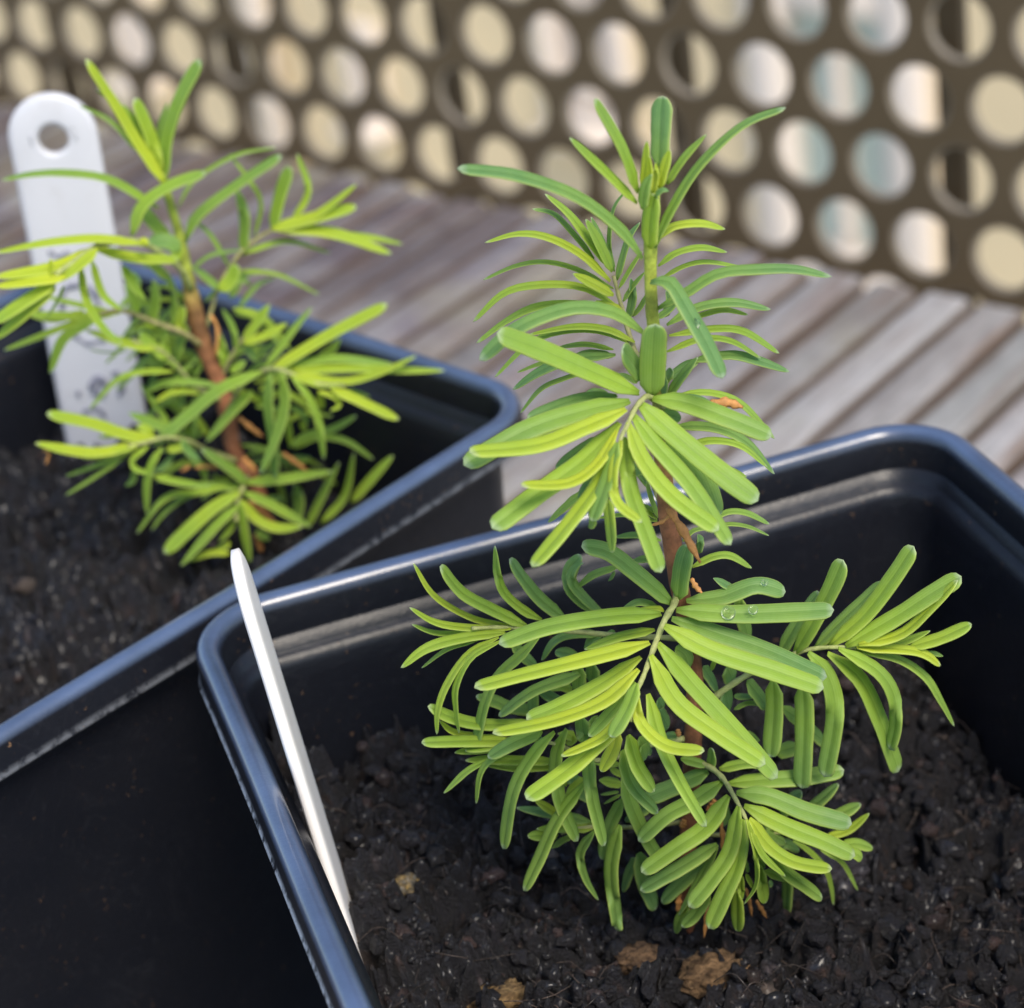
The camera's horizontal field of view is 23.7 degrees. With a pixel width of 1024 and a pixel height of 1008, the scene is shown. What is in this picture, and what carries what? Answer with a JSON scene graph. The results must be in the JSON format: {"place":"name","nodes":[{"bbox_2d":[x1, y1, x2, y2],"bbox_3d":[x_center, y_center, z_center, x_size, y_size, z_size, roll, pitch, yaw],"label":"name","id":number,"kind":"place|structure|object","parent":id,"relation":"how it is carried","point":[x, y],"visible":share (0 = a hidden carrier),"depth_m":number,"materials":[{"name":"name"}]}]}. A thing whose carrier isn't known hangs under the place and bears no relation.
{"place":"outdoors","nodes":[
{"label":"outdoors","id":0,"kind":"place"},
{"bbox_2d":[42,0,976,311],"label":"balcony railing","id":1,"kind":"object","parent":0,"point":[956,164],"depth_m":0.63,"materials":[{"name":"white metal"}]},
{"bbox_2d":[0,0,1023,313],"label":"perforated screen","id":2,"kind":"object","parent":1,"relation":"attached to","point":[918,42],"visible":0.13,"depth_m":0.61,"materials":[{"name":"brown paint"}]},
{"bbox_2d":[0,105,1023,524],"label":"garden table","id":3,"kind":"object","parent":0,"point":[852,357],"visible":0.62,"depth_m":0.52,"materials":[{"name":"grey wood"}]},
{"bbox_2d":[0,260,523,1007],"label":"plant pot","id":4,"kind":"object","parent":3,"relation":"on","point":[136,868],"visible":0.5,"depth_m":0.29,"materials":[{"name":"black plastic"}]},
{"bbox_2d":[0,404,367,723],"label":"potting soil","id":5,"kind":"structure","parent":4,"relation":"in","point":[90,577],"depth_m":0.32,"materials":[{"name":"black soil"}]},
{"bbox_2d":[8,92,146,457],"bbox_3d":[-0.059,-0.017,0.350,0.015,0.087,0.006,-8,30,0],"label":"plant tag","id":6,"kind":"object","parent":5,"relation":"in","point":[83,374],"visible":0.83,"depth_m":0.34,"materials":[{"name":"white plastic"}]},
{"bbox_2d":[0,59,444,565],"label":"conifer seedling","id":7,"kind":"object","parent":5,"relation":"in","point":[147,141],"visible":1,"depth_m":0.31,"materials":[{"name":"green plant"}]},
{"bbox_2d":[196,424,1023,1007],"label":"plant pot","id":8,"kind":"object","parent":3,"relation":"on","point":[866,504],"visible":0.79,"depth_m":0.28,"materials":[{"name":"black plastic"}]},
{"bbox_2d":[266,641,1023,1007],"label":"potting soil","id":9,"kind":"structure","parent":8,"relation":"in","point":[934,919],"depth_m":0.26,"materials":[{"name":"black soil"}]},
{"bbox_2d":[230,548,360,955],"bbox_3d":[-0.021,0.031,0.252,0.007,0.057,0.019,-8,30,0],"label":"plant tag","id":10,"kind":"object","parent":9,"relation":"in","point":[260,638],"visible":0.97,"depth_m":0.24,"materials":[{"name":"white plastic"}]},
{"bbox_2d":[395,872,418,897],"bbox_3d":[-0.011,0.041,0.261,0.004,0.004,0.003,-8,30,0],"label":"pebble","id":11,"kind":"object","parent":9,"relation":"on","point":[406,881],"visible":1,"depth_m":0.26,"materials":[{"name":"stone"}]},
{"bbox_2d":[467,978,524,1007],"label":"peat lump","id":12,"kind":"object","parent":9,"relation":"on","point":[512,989],"visible":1,"depth_m":0.25,"materials":[{"name":"brown soil"}]},
{"bbox_2d":[611,941,658,975],"bbox_3d":[0.013,0.048,0.256,0.006,0.003,0.004,-8,30,0],"label":"peat lump","id":13,"kind":"object","parent":9,"relation":"on","point":[630,956],"visible":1,"depth_m":0.26,"materials":[{"name":"brown soil"}]},
{"bbox_2d":[401,96,971,937],"bbox_3d":[0.016,0.008,0.237,0.056,0.102,0.032,-8,30,0],"label":"conifer seedling","id":14,"kind":"object","parent":9,"relation":"in","point":[693,876],"visible":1,"depth_m":0.23,"materials":[{"name":"green plant"}]},
{"bbox_2d":[748,605,757,613],"bbox_3d":[0.023,0.010,0.235,0.001,0.001,0.001,-8,30,0],"label":"water drop","id":15,"kind":"object","parent":14,"relation":"attached to","point":[752,609],"visible":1,"depth_m":0.23,"materials":[{"name":"clear liquid"}]},
{"bbox_2d":[761,579,767,585],"bbox_3d":[0.025,0.008,0.237,0.001,0.001,0.001,-8,30,0],"label":"water drop","id":16,"kind":"object","parent":14,"relation":"attached to","point":[764,582],"visible":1,"depth_m":0.24,"materials":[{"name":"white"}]},
{"bbox_2d":[677,948,749,998],"bbox_3d":[0.021,0.049,0.253,0.008,0.004,0.007,-8,30,0],"label":"peat lump","id":17,"kind":"object","parent":9,"relation":"on","point":[696,973],"visible":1,"depth_m":0.25,"materials":[{"name":"brown soil"}]},
{"bbox_2d":[798,846,870,894],"bbox_3d":[0.035,0.041,0.268,0.009,0.006,0.008,-8,30,0],"label":"soil clod","id":18,"kind":"object","parent":9,"relation":"on","point":[839,873],"visible":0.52,"depth_m":0.27,"materials":[{"name":"black soil"}]},
{"bbox_2d":[0,0,1023,306],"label":"house","id":19,"kind":"structure","parent":0,"point":[880,158],"depth_m":7.28,"materials":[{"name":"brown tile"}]},
{"bbox_2d":[107,0,169,96],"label":"window","id":20,"kind":"structure","parent":19,"relation":"in","point":[131,37],"depth_m":8.62,"materials":[{"name":"beige paint"}]},
{"bbox_2d":[332,19,396,144],"bbox_3d":[-0.483,-1.388,7.962,0.200,0.370,0.180,16,38,36],"label":"window","id":21,"kind":"structure","parent":19,"relation":"in","point":[376,130],"depth_m":7.97,"materials":[{"name":"beige paint"}]},
{"bbox_2d":[531,0,646,150],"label":"window","id":22,"kind":"structure","parent":19,"relation":"in","point":[555,43],"depth_m":7.40,"materials":[{"name":"beige paint"}]},
{"bbox_2d":[740,0,937,291],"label":"window","id":23,"kind":"structure","parent":19,"relation":"in","point":[840,83],"depth_m":6.88,"materials":[{"name":"beige paint"}]}
]}

